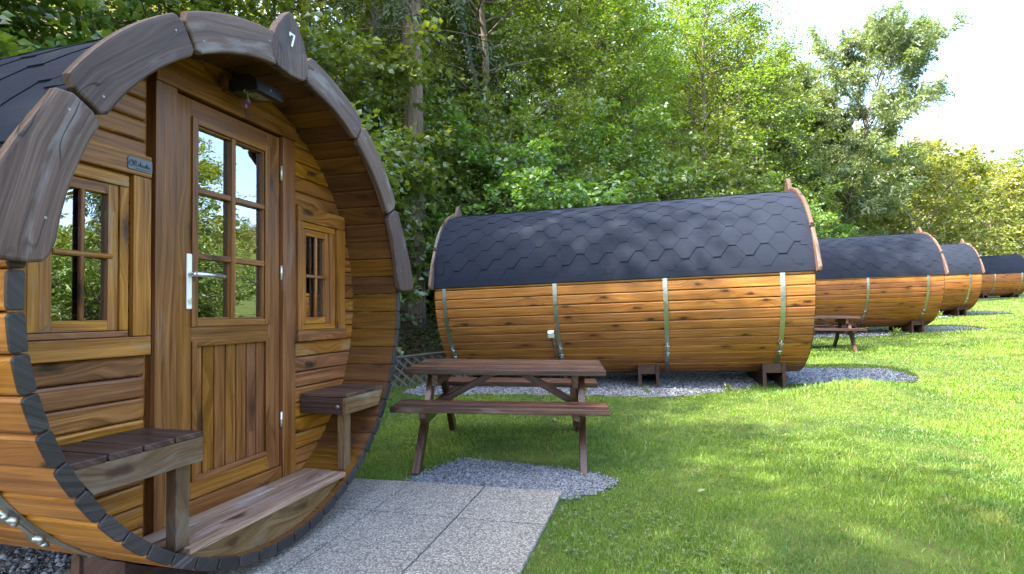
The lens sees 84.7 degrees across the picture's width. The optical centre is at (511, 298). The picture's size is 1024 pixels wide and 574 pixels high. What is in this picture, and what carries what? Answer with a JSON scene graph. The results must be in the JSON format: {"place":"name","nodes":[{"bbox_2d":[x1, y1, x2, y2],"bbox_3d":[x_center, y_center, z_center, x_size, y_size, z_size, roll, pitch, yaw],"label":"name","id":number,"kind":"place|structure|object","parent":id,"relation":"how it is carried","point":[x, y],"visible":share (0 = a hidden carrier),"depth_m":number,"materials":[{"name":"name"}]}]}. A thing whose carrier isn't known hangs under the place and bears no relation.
{"place":"outdoors","nodes":[
{"label":"outdoors","id":0,"kind":"place"},
{"bbox_2d":[60,478,562,573],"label":"path","id":1,"kind":"structure","parent":0,"point":[368,526],"depth_m":2.81,"materials":[{"name":"concrete"}]},
{"bbox_2d":[404,457,619,499],"bbox_3d":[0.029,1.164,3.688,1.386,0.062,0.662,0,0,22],"label":"gravel","id":2,"kind":"structure","parent":0,"point":[503,472],"depth_m":3.67,"materials":[{"name":"grey gravel"}]},
{"bbox_2d":[10,0,1023,573],"bbox_3d":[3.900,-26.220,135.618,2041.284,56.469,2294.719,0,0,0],"label":"ground","id":3,"kind":"structure","parent":0,"point":[904,562],"depth_m":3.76,"materials":[{"name":"green plant"}]},
{"bbox_2d":[0,0,63,55],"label":"hazel bush","id":4,"kind":"object","parent":3,"relation":"on","point":[15,5],"visible":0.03,"depth_m":7.39,"materials":[{"name":"green plant"}]},
{"bbox_2d":[0,544,88,573],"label":"gravel bed","id":5,"kind":"object","parent":3,"relation":"on","point":[7,549],"visible":0.05,"depth_m":2.64,"materials":[{"name":"grey gravel"}]},
{"bbox_2d":[71,555,210,573],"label":"barrel cradle","id":6,"kind":"object","parent":5,"relation":"on","point":[83,565],"visible":0.26,"depth_m":2.11,"materials":[{"name":"red wood"}]},
{"bbox_2d":[0,11,412,570],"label":"barrel cabin","id":7,"kind":"object","parent":6,"relation":"on","point":[161,186],"visible":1,"depth_m":2.44,"materials":[{"name":"brown wood"}]},
{"bbox_2d":[2,140,151,363],"bbox_3d":[-1.557,-0.179,2.039,0.046,0.801,0.523,-1,-2,16],"label":"window","id":8,"kind":"structure","parent":7,"relation":"in","point":[115,210],"depth_m":2.12,"materials":[{"name":"brown wood"}]},
{"bbox_2d":[176,93,282,499],"bbox_3d":[-1.343,0.003,2.731,0.104,1.778,0.683,-1,-2,16],"label":"door","id":9,"kind":"structure","parent":7,"relation":"in","point":[227,368],"depth_m":2.71,"materials":[{"name":"brown wood"}]},
{"bbox_2d":[296,204,345,341],"bbox_3d":[-1.165,-0.139,3.422,0.050,0.782,0.485,-1,-2,16],"label":"window","id":10,"kind":"structure","parent":7,"relation":"in","point":[327,227],"depth_m":3.45,"materials":[{"name":"brown wood"}]},
{"bbox_2d":[0,311,1010,573],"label":"gravel","id":11,"kind":"structure","parent":5,"relation":"on","point":[34,563],"depth_m":2.69,"materials":[{"name":"grey gravel"}]},
{"bbox_2d":[16,0,120,46],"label":"broadleaf tree","id":12,"kind":"object","parent":3,"relation":"on","point":[50,32],"depth_m":9.13,"materials":[{"name":"green plant"}]},
{"bbox_2d":[0,0,154,50],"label":"hazel bush","id":13,"kind":"object","parent":3,"relation":"on","point":[29,17],"visible":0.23,"depth_m":7.89,"materials":[{"name":"green plant"}]},
{"bbox_2d":[21,0,156,50],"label":"hazel bush","id":14,"kind":"object","parent":3,"relation":"on","point":[49,39],"depth_m":7.55,"materials":[{"name":"green plant"}]},
{"bbox_2d":[0,0,258,315],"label":"hazel bush","id":15,"kind":"object","parent":3,"relation":"on","point":[5,39],"visible":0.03,"depth_m":5.76,"materials":[{"name":"green plant"}]},
{"bbox_2d":[6,0,254,36],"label":"broadleaf tree","id":16,"kind":"object","parent":3,"relation":"on","point":[126,21],"visible":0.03,"depth_m":10.17,"materials":[{"name":"green plant"}]},
{"bbox_2d":[49,0,319,31],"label":"broadleaf tree","id":17,"kind":"object","parent":3,"relation":"on","point":[238,10],"depth_m":13.59,"materials":[{"name":"green plant"}]},
{"bbox_2d":[51,0,432,81],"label":"broadleaf tree","id":18,"kind":"object","parent":3,"relation":"on","point":[299,6],"visible":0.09,"depth_m":11.90,"materials":[{"name":"green plant"}]},
{"bbox_2d":[11,0,474,321],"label":"hazel bush","id":19,"kind":"object","parent":3,"relation":"on","point":[324,58],"visible":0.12,"depth_m":10.10,"materials":[{"name":"green plant"}]},
{"bbox_2d":[67,258,443,377],"bbox_3d":[0.804,-0.185,14.600,4.873,3.402,38.145,0,0,44],"label":"ground ivy","id":20,"kind":"object","parent":3,"relation":"on","point":[419,335],"visible":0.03,"depth_m":10.59,"materials":[{"name":"green plant"}]},
{"bbox_2d":[115,0,448,85],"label":"broadleaf tree","id":21,"kind":"object","parent":3,"relation":"on","point":[330,3],"visible":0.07,"depth_m":15.85,"materials":[{"name":"green plant"}]},
{"bbox_2d":[252,1,362,100],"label":"broadleaf tree","id":22,"kind":"object","parent":3,"relation":"on","point":[317,17],"depth_m":22.30,"materials":[{"name":"green plant"}]},
{"bbox_2d":[239,100,438,356],"bbox_3d":[-3.518,-0.589,9.033,5.078,5.616,6.340,0,0,-41],"label":"hazel bush","id":23,"kind":"object","parent":3,"relation":"on","point":[387,140],"visible":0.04,"depth_m":8.81,"materials":[{"name":"green plant"}]},
{"bbox_2d":[347,88,389,140],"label":"hazel bush","id":24,"kind":"object","parent":3,"relation":"on","point":[373,138],"visible":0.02,"depth_m":11.98,"materials":[{"name":"green plant"}]},
{"bbox_2d":[248,0,496,162],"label":"broadleaf tree","id":25,"kind":"object","parent":3,"relation":"on","point":[362,14],"visible":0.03,"depth_m":17.04,"materials":[{"name":"green plant"}]},
{"bbox_2d":[334,0,424,140],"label":"spruce tree","id":26,"kind":"object","parent":3,"relation":"on","point":[377,23],"visible":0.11,"depth_m":13.39,"materials":[{"name":"green plant"}]},
{"bbox_2d":[294,0,503,104],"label":"broadleaf tree","id":27,"kind":"object","parent":3,"relation":"on","point":[386,37],"visible":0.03,"depth_m":19.38,"materials":[{"name":"green plant"}]},
{"bbox_2d":[318,8,511,317],"bbox_3d":[-3.203,-2.196,13.001,5.538,6.126,6.915,0,0,-41],"label":"broadleaf tree","id":28,"kind":"object","parent":3,"relation":"on","point":[338,30],"visible":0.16,"depth_m":11.26,"materials":[{"name":"green plant"}]},
{"bbox_2d":[323,0,517,326],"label":"spruce tree","id":29,"kind":"object","parent":3,"relation":"on","point":[410,8],"visible":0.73,"depth_m":11.42,"materials":[{"name":"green plant"}]},
{"bbox_2d":[391,351,463,387],"bbox_3d":[-2.716,1.093,6.928,5.413,0.568,0.206,0,0,-44],"label":"lattice fence","id":30,"kind":"object","parent":3,"relation":"on","point":[413,356],"visible":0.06,"depth_m":8.15,"materials":[{"name":"grey wood"}]},
{"bbox_2d":[315,0,539,118],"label":"broadleaf tree","id":31,"kind":"object","parent":3,"relation":"on","point":[511,70],"visible":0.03,"depth_m":19.05,"materials":[{"name":"green plant"}]},
{"bbox_2d":[322,0,541,150],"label":"broadleaf tree","id":32,"kind":"object","parent":3,"relation":"on","point":[488,9],"visible":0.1,"depth_m":17.97,"materials":[{"name":"green plant"}]},
{"bbox_2d":[361,54,515,259],"bbox_3d":[-2.346,-2.785,14.330,5.941,5.695,5.606,0,0,-25],"label":"hazel bush","id":33,"kind":"object","parent":3,"relation":"on","point":[481,197],"visible":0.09,"depth_m":13.87,"materials":[{"name":"green plant"}]},
{"bbox_2d":[367,0,563,156],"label":"broadleaf tree","id":34,"kind":"object","parent":3,"relation":"on","point":[538,65],"visible":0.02,"depth_m":19.97,"materials":[{"name":"green plant"}]},
{"bbox_2d":[297,0,644,212],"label":"broadleaf tree","id":35,"kind":"object","parent":3,"relation":"on","point":[482,21],"visible":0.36,"depth_m":15.43,"materials":[{"name":"green plant"}]},
{"bbox_2d":[450,0,491,213],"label":"ivy tree","id":36,"kind":"object","parent":3,"relation":"on","point":[469,58],"visible":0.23,"depth_m":15.24,"materials":[{"name":"green plant"}]},
{"bbox_2d":[390,359,609,474],"bbox_3d":[-0.030,0.868,4.400,1.460,0.705,1.444,0,0,5],"label":"picnic table","id":37,"kind":"object","parent":3,"relation":"on","point":[575,405],"visible":0.94,"depth_m":4.06,"materials":[{"name":"red wood"}]},
{"bbox_2d":[386,90,617,218],"bbox_3d":[-0.077,-1.856,15.065,5.812,6.428,7.257,0,0,20],"label":"hazel bush","id":38,"kind":"object","parent":3,"relation":"on","point":[518,124],"visible":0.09,"depth_m":13.29,"materials":[{"name":"green plant"}]},
{"bbox_2d":[391,104,629,346],"bbox_3d":[-0.128,-1.163,12.043,5.716,5.479,5.393,0,0,1],"label":"hazel bush","id":39,"kind":"object","parent":3,"relation":"on","point":[529,194],"visible":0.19,"depth_m":10.83,"materials":[{"name":"green plant"}]},
{"bbox_2d":[422,0,643,207],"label":"broadleaf tree","id":40,"kind":"object","parent":3,"relation":"on","point":[519,75],"visible":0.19,"depth_m":17.53,"materials":[{"name":"green plant"}]},
{"bbox_2d":[426,77,640,213],"bbox_3d":[0.942,-2.353,16.360,8.057,7.310,6.098,0,0,-34],"label":"hazel bush","id":41,"kind":"object","parent":3,"relation":"on","point":[596,132],"visible":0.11,"depth_m":15.06,"materials":[{"name":"green plant"}]},
{"bbox_2d":[503,183,595,212],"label":"hazel bush","id":42,"kind":"object","parent":3,"relation":"on","point":[559,204],"depth_m":13.10,"materials":[{"name":"green plant"}]},
{"bbox_2d":[477,0,651,163],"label":"broadleaf tree","id":43,"kind":"object","parent":3,"relation":"on","point":[540,84],"visible":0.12,"depth_m":21.80,"materials":[{"name":"green plant"}]},
{"bbox_2d":[447,0,704,184],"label":"broadleaf tree","id":44,"kind":"object","parent":3,"relation":"on","point":[637,45],"visible":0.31,"depth_m":19.67,"materials":[{"name":"green plant"}]},
{"bbox_2d":[475,0,694,181],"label":"broadleaf tree","id":45,"kind":"object","parent":3,"relation":"on","point":[622,70],"visible":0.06,"depth_m":24.86,"materials":[{"name":"green plant"}]},
{"bbox_2d":[541,0,663,161],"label":"broadleaf tree","id":46,"kind":"object","parent":3,"relation":"on","point":[605,81],"visible":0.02,"depth_m":27.80,"materials":[{"name":"green plant"}]},
{"bbox_2d":[493,102,712,212],"bbox_3d":[2.130,-2.615,17.206,6.647,6.753,7.045,0,0,-7],"label":"hazel bush","id":47,"kind":"object","parent":3,"relation":"on","point":[646,120],"visible":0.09,"depth_m":16.03,"materials":[{"name":"green plant"}]},
{"bbox_2d":[590,1,684,152],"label":"broadleaf tree","id":48,"kind":"object","parent":3,"relation":"on","point":[647,43],"visible":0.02,"depth_m":33.05,"materials":[{"name":"green plant"}]},
{"bbox_2d":[527,0,749,200],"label":"broadleaf tree","id":49,"kind":"object","parent":3,"relation":"on","point":[598,13],"visible":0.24,"depth_m":20.88,"materials":[{"name":"green plant"}]},
{"bbox_2d":[553,1,728,165],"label":"broadleaf tree","id":50,"kind":"object","parent":3,"relation":"on","point":[633,24],"visible":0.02,"depth_m":29.66,"materials":[{"name":"green plant"}]},
{"bbox_2d":[584,145,698,203],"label":"hazel bush","id":51,"kind":"object","parent":3,"relation":"on","point":[671,164],"visible":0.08,"depth_m":17.92,"materials":[{"name":"green plant"}]},
{"bbox_2d":[604,33,687,164],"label":"hillside tree","id":52,"kind":"object","parent":3,"relation":"on","point":[665,93],"visible":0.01,"depth_m":45.67,"materials":[{"name":"green plant"}]},
{"bbox_2d":[585,127,729,203],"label":"hazel bush","id":53,"kind":"object","parent":3,"relation":"on","point":[634,164],"visible":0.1,"depth_m":19.18,"materials":[{"name":"green plant"}]},
{"bbox_2d":[399,367,920,397],"bbox_3d":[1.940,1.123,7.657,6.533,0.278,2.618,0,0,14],"label":"gravel","id":54,"kind":"structure","parent":3,"relation":"on","point":[627,387],"depth_m":7.37,"materials":[{"name":"grey gravel"}]},
{"bbox_2d":[638,364,659,387],"bbox_3d":[1.876,1.004,7.709,0.262,0.337,1.250,-2,-1,14],"label":"barrel cradle","id":55,"kind":"object","parent":54,"relation":"on","point":[647,369],"visible":0.59,"depth_m":7.12,"materials":[{"name":"red wood"}]},
{"bbox_2d":[746,363,786,387],"bbox_3d":[3.303,0.943,7.361,0.262,0.337,1.250,-2,-1,14],"label":"barrel cradle","id":56,"kind":"object","parent":54,"relation":"on","point":[776,372],"visible":0.63,"depth_m":6.78,"materials":[{"name":"red wood"}]},
{"bbox_2d":[428,178,821,377],"bbox_3d":[1.443,-0.120,7.814,4.549,2.677,2.549,-2,-1,14],"label":"barrel cabin","id":57,"kind":"object","parent":56,"relation":"on","point":[698,284],"visible":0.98,"depth_m":6.80,"materials":[{"name":"brown wood"}]},
{"bbox_2d":[651,85,709,158],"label":"hillside tree","id":58,"kind":"object","parent":3,"relation":"on","point":[681,114],"visible":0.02,"depth_m":48.15,"materials":[{"name":"green plant"}]},
{"bbox_2d":[621,159,750,202],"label":"hazel bush","id":59,"kind":"object","parent":3,"relation":"on","point":[707,192],"visible":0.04,"depth_m":16.95,"materials":[{"name":"green plant"}]},
{"bbox_2d":[603,104,776,199],"bbox_3d":[5.624,-2.361,20.797,8.369,7.413,6.703,0,0,31],"label":"hazel bush","id":60,"kind":"object","parent":3,"relation":"on","point":[732,122],"visible":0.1,"depth_m":18.64,"materials":[{"name":"green plant"}]},
{"bbox_2d":[607,0,793,190],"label":"broadleaf tree","id":61,"kind":"object","parent":3,"relation":"on","point":[677,13],"visible":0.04,"depth_m":32.93,"materials":[{"name":"green plant"}]},
{"bbox_2d":[661,152,754,199],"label":"hazel bush","id":62,"kind":"object","parent":3,"relation":"on","point":[744,179],"visible":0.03,"depth_m":20.73,"materials":[{"name":"green plant"}]},
{"bbox_2d":[399,355,1023,573],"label":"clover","id":63,"kind":"object","parent":3,"relation":"on","point":[683,551],"visible":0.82,"depth_m":2.85,"materials":[{"name":"green plant"}]},
{"bbox_2d":[597,0,830,199],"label":"broadleaf tree","id":64,"kind":"object","parent":3,"relation":"on","point":[755,109],"visible":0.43,"depth_m":25.23,"materials":[{"name":"green plant"}]},
{"bbox_2d":[638,0,838,215],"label":"broadleaf tree","id":65,"kind":"object","parent":3,"relation":"on","point":[747,43],"visible":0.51,"depth_m":26.02,"materials":[{"name":"green plant"}]},
{"bbox_2d":[714,125,785,187],"bbox_3d":[13.277,-6.195,33.268,5.651,8.041,5.862,0,0,-45],"label":"hillside tree","id":66,"kind":"object","parent":3,"relation":"on","point":[758,153],"visible":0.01,"depth_m":31.41,"materials":[{"name":"green plant"}]},
{"bbox_2d":[651,9,852,228],"bbox_3d":[12.926,-8.171,30.297,9.720,14.532,8.793,0,0,-22],"label":"broadleaf tree","id":67,"kind":"object","parent":3,"relation":"on","point":[784,89],"visible":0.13,"depth_m":28.97,"materials":[{"name":"green plant"}]},
{"bbox_2d":[693,166,815,197],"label":"hazel bush","id":68,"kind":"object","parent":3,"relation":"on","point":[762,189],"visible":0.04,"depth_m":23.38,"materials":[{"name":"green plant"}]},
{"bbox_2d":[722,189,840,234],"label":"hazel bush","id":69,"kind":"object","parent":3,"relation":"on","point":[817,224],"visible":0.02,"depth_m":21.50,"materials":[{"name":"green plant"}]},
{"bbox_2d":[782,179,848,233],"bbox_3d":[15.462,-2.979,29.690,5.077,6.209,4.950,0,0,43],"label":"tree","id":70,"kind":"object","parent":3,"relation":"on","point":[837,207],"visible":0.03,"depth_m":28.58,"materials":[{"name":"green plant"}]},
{"bbox_2d":[809,202,830,238],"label":"hazel bush","id":71,"kind":"object","parent":3,"relation":"on","point":[819,210],"visible":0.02,"depth_m":22.57,"materials":[{"name":"green plant"}]},
{"bbox_2d":[805,176,844,236],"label":"hazel bush","id":72,"kind":"object","parent":3,"relation":"on","point":[823,196],"visible":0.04,"depth_m":25.67,"materials":[{"name":"green plant"}]},
{"bbox_2d":[815,220,863,238],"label":"hazel bush","id":73,"kind":"object","parent":3,"relation":"on","point":[843,234],"visible":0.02,"depth_m":26.35,"materials":[{"name":"green plant"}]},
{"bbox_2d":[814,316,867,351],"bbox_3d":[5.870,0.699,10.980,1.460,0.705,1.444,0,0,14],"label":"picnic table","id":74,"kind":"object","parent":3,"relation":"on","point":[840,328],"visible":0.49,"depth_m":10.56,"materials":[{"name":"red wood"}]},
{"bbox_2d":[707,0,975,235],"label":"willow tree","id":75,"kind":"object","parent":3,"relation":"on","point":[909,48],"visible":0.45,"depth_m":29.10,"materials":[{"name":"green plant"}]},
{"bbox_2d":[831,187,883,235],"bbox_3d":[19.113,-3.059,32.463,5.093,6.388,5.223,0,0,24],"label":"hillside tree","id":76,"kind":"object","parent":3,"relation":"on","point":[861,222],"visible":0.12,"depth_m":31.56,"materials":[{"name":"green plant"}]},
{"bbox_2d":[815,107,901,228],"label":"hillside tree","id":77,"kind":"object","parent":3,"relation":"on","point":[856,132],"visible":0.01,"depth_m":43.36,"materials":[{"name":"green plant"}]},
{"bbox_2d":[833,213,885,236],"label":"hazel bush","id":78,"kind":"object","parent":3,"relation":"on","point":[875,231],"visible":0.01,"depth_m":29.20,"materials":[{"name":"green plant"}]},
{"bbox_2d":[840,193,902,233],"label":"hillside tree","id":79,"kind":"object","parent":3,"relation":"on","point":[881,225],"visible":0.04,"depth_m":33.51,"materials":[{"name":"green plant"}]},
{"bbox_2d":[857,142,918,227],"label":"hillside tree","id":80,"kind":"object","parent":3,"relation":"on","point":[875,168],"visible":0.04,"depth_m":43.23,"materials":[{"name":"green plant"}]},
{"bbox_2d":[813,326,976,337],"bbox_3d":[8.576,0.871,14.757,6.960,0.293,3.360,0,0,0],"label":"gravel bed","id":81,"kind":"object","parent":3,"relation":"on","point":[824,334],"visible":0.17,"depth_m":14.18,"materials":[{"name":"grey gravel"}]},
{"bbox_2d":[889,320,923,332],"bbox_3d":[9.947,0.693,14.201,0.262,0.337,1.250,-2,0,12],"label":"barrel cradle","id":82,"kind":"object","parent":81,"relation":"on","point":[913,326],"visible":0.56,"depth_m":13.71,"materials":[{"name":"red wood"}]},
{"bbox_2d":[786,227,948,326],"bbox_3d":[8.076,-0.470,14.600,4.549,2.492,2.549,-2,0,12],"label":"barrel cabin","id":83,"kind":"object","parent":82,"relation":"on","point":[878,281],"visible":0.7,"depth_m":13.44,"materials":[{"name":"brown wood"}]},
{"bbox_2d":[845,137,968,234],"bbox_3d":[27.172,-5.309,40.601,8.362,11.470,8.060,0,0,1],"label":"hillside tree","id":84,"kind":"object","parent":3,"relation":"on","point":[914,222],"visible":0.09,"depth_m":38.90,"materials":[{"name":"green plant"}]},
{"bbox_2d":[873,185,968,243],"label":"hillside tree","id":85,"kind":"object","parent":3,"relation":"on","point":[936,231],"visible":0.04,"depth_m":45.01,"materials":[{"name":"green plant"}]},
{"bbox_2d":[905,135,937,156],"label":"hillside tree","id":86,"kind":"object","parent":3,"relation":"on","point":[921,142],"visible":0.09,"depth_m":90.36,"materials":[{"name":"green plant"}]},
{"bbox_2d":[847,150,997,255],"bbox_3d":[24.244,-3.946,33.763,7.484,10.266,7.214,0,0,-34],"label":"hillside tree","id":87,"kind":"object","parent":3,"relation":"on","point":[957,200],"visible":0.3,"depth_m":32.79,"materials":[{"name":"green plant"}]},
{"bbox_2d":[878,186,978,243],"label":"hillside tree","id":88,"kind":"object","parent":3,"relation":"on","point":[935,224],"visible":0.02,"depth_m":42.58,"materials":[{"name":"green plant"}]},
{"bbox_2d":[864,135,1021,244],"bbox_3d":[26.512,-4.372,35.900,8.142,11.168,7.849,0,0,25],"label":"hillside tree","id":89,"kind":"object","parent":3,"relation":"on","point":[972,154],"visible":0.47,"depth_m":33.98,"materials":[{"name":"green plant"}]},
{"bbox_2d":[920,190,1004,254],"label":"hillside tree","id":90,"kind":"object","parent":3,"relation":"on","point":[978,217],"visible":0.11,"depth_m":53.07,"materials":[{"name":"green plant"}]},
{"bbox_2d":[913,163,1023,255],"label":"hillside tree","id":91,"kind":"object","parent":3,"relation":"on","point":[990,240],"visible":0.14,"depth_m":49.87,"materials":[{"name":"green plant"}]},
{"bbox_2d":[941,174,1023,255],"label":"hillside tree","id":92,"kind":"object","parent":3,"relation":"on","point":[997,192],"visible":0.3,"depth_m":54.50,"materials":[{"name":"green plant"}]},
{"bbox_2d":[953,164,1023,254],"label":"hillside tree","id":93,"kind":"object","parent":3,"relation":"on","point":[1018,177],"visible":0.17,"depth_m":58.09,"materials":[{"name":"green plant"}]},
{"bbox_2d":[955,169,1023,250],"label":"hillside tree","id":94,"kind":"object","parent":3,"relation":"on","point":[1010,204],"visible":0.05,"depth_m":62.72,"materials":[{"name":"green plant"}]},
{"bbox_2d":[966,186,1023,248],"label":"hillside tree","id":95,"kind":"object","parent":3,"relation":"on","point":[1020,221],"visible":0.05,"depth_m":68.25,"materials":[{"name":"green plant"}]},
{"bbox_2d":[980,155,1020,173],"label":"hillside tree","id":96,"kind":"object","parent":3,"relation":"on","point":[1009,162],"visible":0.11,"depth_m":97.56,"materials":[{"name":"green plant"}]},
{"bbox_2d":[983,164,1023,250],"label":"hillside tree","id":97,"kind":"object","parent":3,"relation":"on","point":[1021,170],"visible":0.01,"depth_m":70.12,"materials":[{"name":"green plant"}]},
{"bbox_2d":[997,146,1023,168],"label":"hillside tree","id":98,"kind":"object","parent":3,"relation":"on","point":[1019,151],"visible":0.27,"depth_m":110.34,"materials":[{"name":"green plant"}]},
{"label":"gravel bed","id":99,"kind":"structure","parent":3,"relation":"on","visible":0},
{"bbox_2d":[939,306,966,315],"bbox_3d":[15.339,0.430,19.574,0.262,0.337,1.250,-2,-1,13],"label":"barrel cradle","id":100,"kind":"object","parent":99,"relation":"on","point":[959,310],"visible":0.58,"depth_m":19.08,"materials":[{"name":"red wood"}]},
{"bbox_2d":[930,239,984,310],"bbox_3d":[13.472,-0.725,20.018,4.549,2.492,2.549,-2,-1,13],"label":"barrel cabin","id":101,"kind":"object","parent":100,"relation":"on","point":[963,283],"visible":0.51,"depth_m":18.63,"materials":[{"name":"brown wood"}]},
{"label":"gravel bed","id":102,"kind":"structure","parent":3,"relation":"on","visible":0},
{"bbox_2d":[1000,292,1018,297],"bbox_3d":[28.395,-0.175,32.073,0.262,0.337,1.250,-2,-1,13],"label":"barrel cradle","id":103,"kind":"object","parent":102,"relation":"on","point":[1014,294],"visible":0.52,"depth_m":31.57,"materials":[{"name":"red wood"}]},
{"bbox_2d":[977,251,1023,295],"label":"barrel cabin","id":104,"kind":"object","parent":103,"relation":"on","point":[1002,275],"visible":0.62,"depth_m":31.32,"materials":[{"name":"brown wood"}]},
{"bbox_2d":[235,0,1023,169],"label":"sky","id":105,"kind":"structure","parent":0,"point":[985,60],"materials":[{"name":"white"}]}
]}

